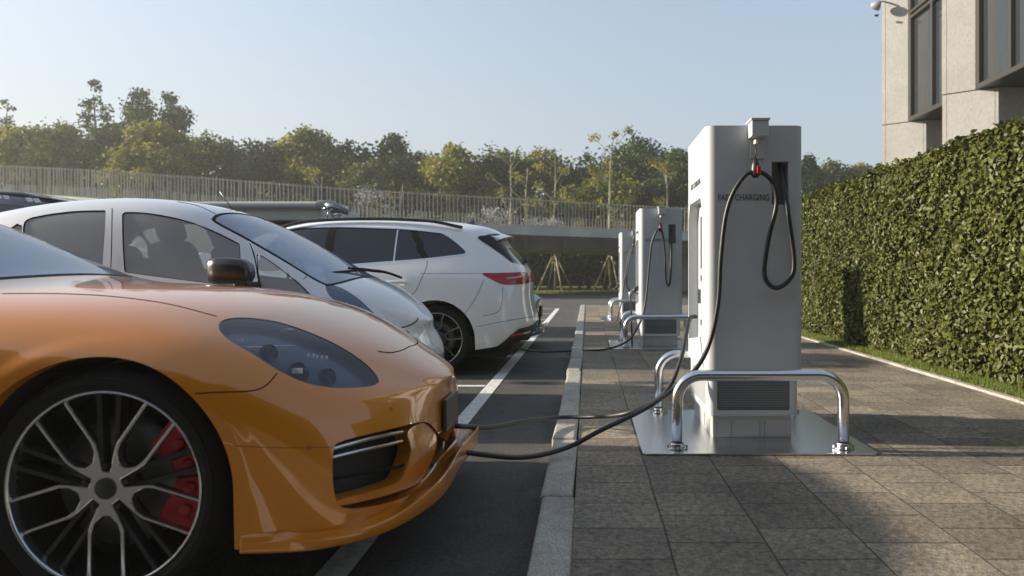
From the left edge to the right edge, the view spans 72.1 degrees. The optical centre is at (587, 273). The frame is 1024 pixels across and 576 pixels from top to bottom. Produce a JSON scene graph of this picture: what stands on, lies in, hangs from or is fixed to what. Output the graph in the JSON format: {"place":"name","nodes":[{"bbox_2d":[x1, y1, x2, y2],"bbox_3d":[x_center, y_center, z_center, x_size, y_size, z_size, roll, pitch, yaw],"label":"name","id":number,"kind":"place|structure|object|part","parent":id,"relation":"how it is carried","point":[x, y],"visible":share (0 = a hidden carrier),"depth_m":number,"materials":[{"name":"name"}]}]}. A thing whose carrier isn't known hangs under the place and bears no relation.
{"place":"outdoors","nodes":[
{"label":"outdoors","id":0,"kind":"place"},
{"bbox_2d":[0,294,583,575],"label":"parking asphalt","id":1,"kind":"structure","parent":0,"point":[480,516],"depth_m":3.20,"materials":[{"name":"grey asphalt"}]},
{"bbox_2d":[0,191,155,257],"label":"car","id":2,"kind":"object","parent":1,"relation":"on","point":[10,200],"visible":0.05,"depth_m":9.98,"materials":[{"name":"black paint"}]},
{"bbox_3d":[-8.964,-0.688,9.810,3.715,0.640,0.168,0,0,0],"label":"side window","id":3,"kind":"part","parent":2,"relation":"part of","materials":[{"name":"black glass"}]},
{"bbox_2d":[0,192,443,356],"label":"white hatchback","id":4,"kind":"object","parent":1,"relation":"on","point":[106,231],"visible":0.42,"depth_m":4.90,"materials":[{"name":"silver metal"}]},
{"bbox_3d":[-3.495,-0.218,4.680,0.634,0.420,0.176,0,0,0],"label":"rear side window","id":5,"kind":"part","parent":4,"relation":"part of","materials":[{"name":"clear glass"}]},
{"bbox_3d":[-3.495,-0.218,6.020,0.634,0.420,0.176,0,0,0],"label":"rear side window","id":6,"kind":"part","parent":4,"relation":"part of","materials":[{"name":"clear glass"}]},
{"bbox_3d":[-2.712,-0.162,4.664,0.898,0.508,0.168,0,0,2],"label":"side window","id":7,"kind":"part","parent":4,"relation":"part of","materials":[{"name":"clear glass"}]},
{"bbox_3d":[-2.006,0.021,4.627,0.429,0.295,0.145,0,0,0],"label":"quarter window","id":8,"kind":"part","parent":4,"relation":"part of","materials":[{"name":"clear glass"}]},
{"bbox_2d":[0,224,478,575],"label":"orange car","id":9,"kind":"object","parent":1,"relation":"on","point":[150,427],"visible":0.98,"depth_m":2.24,"materials":[{"name":"orange paint"}]},
{"bbox_2d":[455,314,697,429],"bbox_3d":[-0.102,0.575,3.986,1.622,0.649,0.638,0,0,-32],"label":"charging cable","id":10,"kind":"object","parent":9,"relation":"attached to","point":[558,417],"visible":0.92,"depth_m":4.04,"materials":[{"name":"black rubber"}]},
{"bbox_2d":[142,200,358,254],"bbox_3d":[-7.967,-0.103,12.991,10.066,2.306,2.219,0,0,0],"label":"car","id":11,"kind":"object","parent":1,"relation":"on","point":[278,213],"visible":0.05,"depth_m":12.05,"materials":[{"name":"painted metal"},{"name":"glass"},{"name":"rubber"}]},
{"bbox_2d":[199,217,537,369],"bbox_3d":[-2.946,0.213,8.030,4.721,1.666,2.300,0,0,0],"label":"white estate car","id":12,"kind":"object","parent":1,"relation":"on","point":[479,279],"visible":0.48,"depth_m":7.26,"materials":[{"name":"white paint"}]},
{"bbox_3d":[-2.334,-0.257,7.297,2.161,0.497,0.267,0,0,0],"label":"side window","id":13,"kind":"part","parent":12,"relation":"part of","materials":[{"name":"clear glass"}]},
{"bbox_3d":[-0.787,-0.192,8.030,0.175,0.191,1.207,0,0,0],"label":"rear window","id":14,"kind":"part","parent":12,"relation":"part of","materials":[{"name":"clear glass"}]},
{"bbox_2d":[315,309,558,575],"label":"bay markings","id":15,"kind":"object","parent":1,"relation":"on","point":[343,560],"visible":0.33,"depth_m":3.75,"materials":[{"name":"paint"}]},
{"bbox_2d":[0,0,881,198],"label":"sky","id":16,"kind":"structure","parent":0,"point":[511,74],"materials":[{"name":"blue"}]},
{"bbox_2d":[445,292,546,339],"bbox_3d":[-3.112,0.226,9.908,5.036,1.640,2.075,0,0,0],"label":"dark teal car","id":17,"kind":"object","parent":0,"point":[540,328],"visible":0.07,"depth_m":9.77,"materials":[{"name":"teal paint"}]},
{"bbox_2d":[534,286,617,326],"bbox_3d":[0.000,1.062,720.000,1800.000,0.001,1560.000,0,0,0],"label":"ground","id":18,"kind":"structure","parent":0,"point":[598,288],"depth_m":49.67,"materials":[{"name":"green plant"}]},
{"bbox_2d":[0,97,18,134],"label":"layered tree","id":19,"kind":"object","parent":18,"relation":"on","point":[7,118],"visible":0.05,"depth_m":51.96,"materials":[{"name":"green plant"}]},
{"bbox_2d":[0,121,85,194],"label":"broadleaf tree","id":20,"kind":"object","parent":18,"relation":"on","point":[29,143],"visible":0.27,"depth_m":46.77,"materials":[{"name":"green plant"}]},
{"bbox_2d":[2,117,108,198],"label":"broadleaf tree","id":21,"kind":"object","parent":18,"relation":"on","point":[64,133],"visible":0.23,"depth_m":48.74,"materials":[{"name":"green plant"}]},
{"bbox_2d":[76,79,114,149],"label":"layered tree","id":22,"kind":"object","parent":18,"relation":"on","point":[89,108],"visible":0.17,"depth_m":51.82,"materials":[{"name":"green plant"}]},
{"bbox_2d":[54,122,171,197],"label":"broadleaf tree","id":23,"kind":"object","parent":18,"relation":"on","point":[109,137],"visible":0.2,"depth_m":48.60,"materials":[{"name":"green plant"}]},
{"bbox_2d":[115,87,159,144],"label":"broadleaf tree","id":24,"kind":"object","parent":18,"relation":"on","point":[139,110],"visible":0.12,"depth_m":53.57,"materials":[{"name":"green plant"}]},
{"bbox_2d":[79,116,212,201],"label":"broadleaf tree","id":25,"kind":"object","parent":18,"relation":"on","point":[161,149],"visible":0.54,"depth_m":44.97,"materials":[{"name":"green plant"}]},
{"bbox_2d":[138,91,197,188],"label":"broadleaf tree","id":26,"kind":"object","parent":18,"relation":"on","point":[176,117],"visible":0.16,"depth_m":53.72,"materials":[{"name":"green plant"}]},
{"bbox_2d":[171,129,240,201],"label":"broadleaf tree","id":27,"kind":"object","parent":18,"relation":"on","point":[205,154],"visible":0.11,"depth_m":49.08,"materials":[{"name":"green plant"}]},
{"bbox_2d":[207,137,291,201],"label":"broadleaf tree","id":28,"kind":"object","parent":18,"relation":"on","point":[246,165],"visible":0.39,"depth_m":48.83,"materials":[{"name":"green plant"}]},
{"bbox_2d":[246,180,279,201],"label":"bare sapling","id":29,"kind":"object","parent":18,"relation":"on","point":[262,192],"visible":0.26,"depth_m":42.59,"materials":[{"name":"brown plant"}]},
{"bbox_2d":[243,143,327,201],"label":"broadleaf tree","id":30,"kind":"object","parent":18,"relation":"on","point":[269,180],"visible":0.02,"depth_m":49.56,"materials":[{"name":"green plant"}]},
{"bbox_2d":[263,123,343,201],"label":"broadleaf tree","id":31,"kind":"object","parent":18,"relation":"on","point":[304,142],"visible":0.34,"depth_m":49.09,"materials":[{"name":"green plant"}]},
{"bbox_2d":[299,164,322,201],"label":"broadleaf tree","id":32,"kind":"object","parent":18,"relation":"on","point":[311,174],"visible":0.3,"depth_m":42.72,"materials":[{"name":"green plant"}]},
{"bbox_2d":[298,138,377,212],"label":"broadleaf tree","id":33,"kind":"object","parent":18,"relation":"on","point":[341,158],"visible":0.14,"depth_m":49.10,"materials":[{"name":"green plant"}]},
{"bbox_2d":[40,194,687,290],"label":"wall","id":34,"kind":"structure","parent":18,"relation":"on","point":[545,240],"depth_m":34.55,"materials":[{"name":"concrete"}]},
{"bbox_2d":[5,184,635,230],"bbox_3d":[-14.435,-4.300,43.612,90.225,4.600,15.840,0,0,-4],"label":"slatted fence","id":35,"kind":"object","parent":34,"relation":"on","point":[345,207],"visible":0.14,"depth_m":39.40,"materials":[{"name":"metal"}]},
{"bbox_2d":[0,165,687,232],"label":"slatted fence","id":36,"kind":"object","parent":34,"relation":"on","point":[98,196],"visible":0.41,"depth_m":32.41,"materials":[{"name":"metal"}]},
{"bbox_2d":[329,158,413,217],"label":"broadleaf tree","id":37,"kind":"object","parent":18,"relation":"on","point":[372,175],"visible":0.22,"depth_m":47.20,"materials":[{"name":"green plant"}]},
{"bbox_2d":[350,186,395,216],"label":"blossom shrub","id":38,"kind":"object","parent":18,"relation":"on","point":[369,200],"visible":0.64,"depth_m":43.38,"materials":[{"name":"white plant"}]},
{"bbox_2d":[361,131,418,216],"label":"broadleaf tree","id":39,"kind":"object","parent":18,"relation":"on","point":[392,151],"visible":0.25,"depth_m":48.95,"materials":[{"name":"green plant"}]},
{"bbox_2d":[372,184,427,218],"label":"bare sapling","id":40,"kind":"object","parent":18,"relation":"on","point":[392,197],"visible":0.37,"depth_m":42.57,"materials":[{"name":"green plant"}]},
{"bbox_2d":[383,212,442,220],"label":"blossom shrub","id":41,"kind":"object","parent":18,"relation":"on","point":[409,215],"visible":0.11,"depth_m":43.31,"materials":[{"name":"white plant"}]},
{"bbox_2d":[384,150,458,220],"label":"broadleaf tree","id":42,"kind":"object","parent":18,"relation":"on","point":[416,172],"visible":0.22,"depth_m":48.46,"materials":[{"name":"green plant"}]},
{"bbox_2d":[400,141,504,224],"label":"broadleaf tree","id":43,"kind":"object","parent":18,"relation":"on","point":[452,171],"visible":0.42,"depth_m":47.29,"materials":[{"name":"green plant"}]},
{"bbox_2d":[434,158,513,225],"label":"broadleaf tree","id":44,"kind":"object","parent":18,"relation":"on","point":[484,181],"visible":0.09,"depth_m":48.53,"materials":[{"name":"green plant"}]},
{"bbox_2d":[470,206,515,225],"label":"blossom shrub","id":45,"kind":"object","parent":18,"relation":"on","point":[484,210],"visible":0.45,"depth_m":43.30,"materials":[{"name":"white plant"}]},
{"bbox_2d":[459,144,547,225],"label":"broadleaf tree","id":46,"kind":"object","parent":18,"relation":"on","point":[496,161],"visible":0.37,"depth_m":48.61,"materials":[{"name":"green plant"}]},
{"bbox_2d":[482,141,528,254],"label":"bare sapling","id":47,"kind":"object","parent":18,"relation":"on","point":[501,188],"visible":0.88,"depth_m":42.57,"materials":[{"name":"green plant"}]},
{"bbox_2d":[505,168,553,260],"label":"bare sapling","id":48,"kind":"object","parent":18,"relation":"on","point":[525,190],"visible":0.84,"depth_m":42.53,"materials":[{"name":"green plant"}]},
{"bbox_2d":[522,215,550,287],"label":"blossom shrub","id":49,"kind":"object","parent":18,"relation":"on","point":[537,280],"visible":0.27,"depth_m":43.46,"materials":[{"name":"white plant"}]},
{"bbox_2d":[500,148,579,287],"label":"broadleaf tree","id":50,"kind":"object","parent":18,"relation":"on","point":[545,176],"visible":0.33,"depth_m":48.80,"materials":[{"name":"green plant"}]},
{"bbox_2d":[401,212,686,289],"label":"undergrowth","id":51,"kind":"object","parent":18,"relation":"on","point":[573,265],"visible":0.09,"depth_m":42.95,"materials":[{"name":"green plant"}]},
{"bbox_2d":[544,213,564,290],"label":"blossom shrub","id":52,"kind":"object","parent":18,"relation":"on","point":[556,222],"visible":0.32,"depth_m":43.46,"materials":[{"name":"white plant"}]},
{"bbox_2d":[530,146,580,290],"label":"staked sapling","id":53,"kind":"object","parent":18,"relation":"on","point":[554,260],"visible":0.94,"depth_m":40.96,"materials":[{"name":"green plant"}]},
{"bbox_2d":[527,305,585,575],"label":"kerb","id":54,"kind":"structure","parent":18,"relation":"on","point":[551,554],"depth_m":3.03,"materials":[{"name":"concrete"}]},
{"bbox_2d":[534,265,618,285],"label":"wooded bank","id":55,"kind":"structure","parent":18,"relation":"on","point":[600,283],"depth_m":60.04,"materials":[{"name":"green plant"}]},
{"bbox_2d":[550,147,624,287],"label":"broadleaf tree","id":56,"kind":"object","parent":18,"relation":"on","point":[579,176],"visible":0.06,"depth_m":49.70,"materials":[{"name":"green plant"}]},
{"bbox_2d":[549,170,644,289],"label":"broadleaf tree","id":57,"kind":"object","parent":18,"relation":"on","point":[597,190],"visible":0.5,"depth_m":44.77,"materials":[{"name":"green plant"}]},
{"bbox_2d":[585,125,636,290],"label":"staked sapling","id":58,"kind":"object","parent":18,"relation":"on","point":[610,258],"visible":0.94,"depth_m":40.95,"materials":[{"name":"green plant"}]},
{"bbox_2d":[577,132,683,215],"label":"broadleaf tree","id":59,"kind":"object","parent":18,"relation":"on","point":[625,161],"visible":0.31,"depth_m":48.90,"materials":[{"name":"green plant"}]},
{"bbox_2d":[634,146,687,230],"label":"broadleaf tree","id":60,"kind":"object","parent":18,"relation":"on","point":[679,192],"visible":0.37,"depth_m":46.42,"materials":[{"name":"green plant"}]},
{"bbox_2d":[637,154,687,214],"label":"staked sapling","id":61,"kind":"object","parent":18,"relation":"on","point":[666,169],"visible":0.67,"depth_m":40.94,"materials":[{"name":"green plant"}]},
{"bbox_2d":[801,152,829,196],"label":"broadleaf tree","id":62,"kind":"object","parent":18,"relation":"on","point":[813,175],"visible":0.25,"depth_m":51.50,"materials":[{"name":"green plant"}]},
{"bbox_2d":[820,157,850,184],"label":"broadleaf tree","id":63,"kind":"object","parent":18,"relation":"on","point":[836,171],"visible":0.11,"depth_m":55.27,"materials":[{"name":"green plant"}]},
{"bbox_2d":[841,161,874,183],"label":"broadleaf tree","id":64,"kind":"object","parent":18,"relation":"on","point":[858,170],"visible":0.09,"depth_m":55.47,"materials":[{"name":"green plant"}]},
{"bbox_2d":[801,336,1023,403],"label":"edging kerb","id":65,"kind":"structure","parent":18,"relation":"on","point":[984,390],"depth_m":6.42,"materials":[{"name":"concrete"}]},
{"bbox_2d":[534,290,687,293],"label":"verge grass","id":66,"kind":"structure","parent":0,"point":[579,292],"depth_m":36.31,"materials":[{"name":"green plant"}]},
{"bbox_2d":[582,294,687,306],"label":"access road","id":67,"kind":"structure","parent":0,"point":[596,299],"depth_m":28.27,"materials":[{"name":"grey asphalt"}]},
{"bbox_2d":[571,305,1023,575],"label":"pavement","id":68,"kind":"structure","parent":0,"point":[934,486],"depth_m":3.09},
{"bbox_2d":[601,317,636,320],"bbox_3d":[0.906,0.943,14.523,1.237,0.012,1.175,0,0,0],"label":"base plate","id":69,"kind":"object","parent":68,"relation":"on","point":[607,318],"visible":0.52,"depth_m":14.24,"materials":[{"name":"grey metal"}]},
{"bbox_2d":[607,298,618,316],"bbox_3d":[0.929,0.727,15.020,1.008,0.420,0.116,0,0,0],"label":"guard rail","id":70,"kind":"object","parent":69,"relation":"on","point":[611,300],"visible":0.33,"depth_m":14.99,"materials":[{"name":"white metal"}]},
{"bbox_2d":[609,299,635,319],"bbox_3d":[0.929,0.727,14.050,1.008,0.420,0.116,0,0,0],"label":"guard rail","id":71,"kind":"object","parent":69,"relation":"on","point":[614,302],"visible":0.52,"depth_m":14.02,"materials":[{"name":"white metal"}]},
{"bbox_2d":[619,231,635,318],"bbox_3d":[0.949,0.038,14.576,0.558,1.800,0.847,0,0,0],"label":"ev charger","id":72,"kind":"object","parent":69,"relation":"on","point":[627,241],"visible":0.53,"depth_m":14.26,"materials":[{"name":"grey metal"}]},
{"bbox_2d":[616,247,631,320],"bbox_3d":[0.731,0.175,14.085,0.486,1.554,0.118,0,0,-40],"label":"charging cable","id":73,"kind":"object","parent":72,"relation":"attached to","point":[624,283],"visible":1,"depth_m":14.14,"materials":[{"name":"black rubber"}]},
{"bbox_2d":[626,247,632,290],"bbox_3d":[0.894,-0.180,14.202,0.094,1.106,0.235,0,0,42],"label":"charging cable","id":74,"kind":"object","parent":72,"relation":"attached to","point":[628,269],"visible":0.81,"depth_m":14.14,"materials":[{"name":"black rubber"}]},
{"bbox_2d":[608,340,687,349],"bbox_3d":[0.906,0.943,9.273,1.237,0.012,1.175,0,0,0],"label":"base plate","id":75,"kind":"object","parent":68,"relation":"on","point":[636,345],"visible":0.41,"depth_m":8.97,"materials":[{"name":"grey metal"}]},
{"bbox_2d":[618,310,687,340],"bbox_3d":[0.929,0.727,9.770,1.008,0.420,0.116,0,0,0],"label":"guard rail","id":76,"kind":"object","parent":75,"relation":"on","point":[624,315],"visible":0.52,"depth_m":9.74,"materials":[{"name":"white metal"}]},
{"bbox_2d":[621,315,687,347],"bbox_3d":[0.929,0.727,8.800,1.008,0.420,0.116,0,0,0],"label":"guard rail","id":77,"kind":"object","parent":75,"relation":"on","point":[629,319],"visible":0.53,"depth_m":8.77,"materials":[{"name":"white metal"}]},
{"bbox_2d":[636,206,681,345],"bbox_3d":[0.949,0.038,9.326,0.558,1.800,0.847,0,0,0],"label":"ev charger","id":78,"kind":"object","parent":75,"relation":"on","point":[663,298],"visible":0.92,"depth_m":9.01,"materials":[{"name":"grey metal"}]},
{"bbox_2d":[515,228,671,352],"bbox_3d":[0.123,0.192,8.603,2.156,1.555,0.275,0,0,-19],"label":"charging cable","id":79,"kind":"object","parent":78,"relation":"attached to","point":[634,332],"visible":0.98,"depth_m":8.92,"materials":[{"name":"black rubber"}]},
{"bbox_2d":[629,286,638,296],"bbox_3d":[0.636,0.248,9.450,0.157,0.175,0.058,0,0,0],"label":"charging plug","id":80,"kind":"object","parent":78,"relation":"attached to","point":[636,288],"visible":0.74,"depth_m":9.43,"materials":[{"name":"grey plastic"}]},
{"bbox_2d":[629,291,637,343],"bbox_3d":[0.624,0.598,9.413,0.044,0.723,0.307,0,0,21],"label":"charging cable","id":81,"kind":"object","parent":80,"relation":"hanging from","point":[633,292],"visible":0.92,"depth_m":9.29,"materials":[{"name":"black rubber"}]},
{"bbox_2d":[632,410,877,455],"bbox_3d":[0.906,0.943,4.223,1.237,0.012,1.175,0,0,0],"label":"base plate","id":82,"kind":"object","parent":68,"relation":"on","point":[813,434],"visible":0.73,"depth_m":3.92,"materials":[{"name":"grey metal"}]},
{"bbox_2d":[650,350,799,413],"bbox_3d":[0.929,0.727,4.720,1.008,0.420,0.116,0,0,0],"label":"guard rail","id":83,"kind":"object","parent":82,"relation":"on","point":[664,360],"visible":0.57,"depth_m":4.69,"materials":[{"name":"silver metal"}]},
{"bbox_2d":[688,118,800,436],"bbox_3d":[0.949,0.038,4.277,0.558,1.800,0.847,0,0,0],"label":"ev charger","id":84,"kind":"object","parent":82,"relation":"on","point":[758,326],"visible":0.8,"depth_m":3.96,"materials":[{"name":"grey metal"}]},
{"bbox_2d":[466,163,795,459],"bbox_3d":[0.245,0.140,3.620,1.937,1.557,0.265,0,0,-25],"label":"charging cable","id":85,"kind":"object","parent":84,"relation":"attached to","point":[768,177],"visible":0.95,"depth_m":3.90,"materials":[{"name":"black rubber"}]},
{"bbox_2d":[666,370,854,450],"bbox_3d":[0.929,0.727,3.750,1.008,0.420,0.116,0,0,0],"label":"guard rail","id":86,"kind":"object","parent":82,"relation":"on","point":[687,380],"visible":1,"depth_m":3.72,"materials":[{"name":"silver metal"}]},
{"bbox_2d":[801,329,1023,398],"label":"lawn grass","id":87,"kind":"structure","parent":0,"point":[983,381],"depth_m":6.85,"materials":[{"name":"green plant"}]},
{"bbox_2d":[882,0,1023,165],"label":"office building","id":88,"kind":"structure","parent":0,"point":[952,69],"depth_m":16.59,"materials":[{"name":"concrete"}]},
{"bbox_2d":[870,0,890,16],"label":"security camera","id":89,"kind":"object","parent":88,"relation":"attached to","point":[875,5],"visible":1,"depth_m":19.74,"materials":[{"name":"grey plastic"}]},
{"bbox_2d":[908,0,941,121],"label":"window frame","id":90,"kind":"structure","parent":88,"relation":"in","point":[934,112],"depth_m":18.92,"materials":[{"name":"grey metal"}]},
{"bbox_2d":[976,0,1023,89],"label":"window frame","id":91,"kind":"structure","parent":88,"relation":"in","point":[1013,76],"depth_m":15.47,"materials":[{"name":"grey metal"}]},
{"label":"grass bank","id":92,"kind":"structure","parent":0,"visible":0},
{"bbox_2d":[801,115,1023,387],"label":"hedge","id":93,"kind":"object","parent":92,"relation":"on","point":[920,255],"visible":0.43,"depth_m":7.11,"materials":[{"name":"green plant"}]}
]}

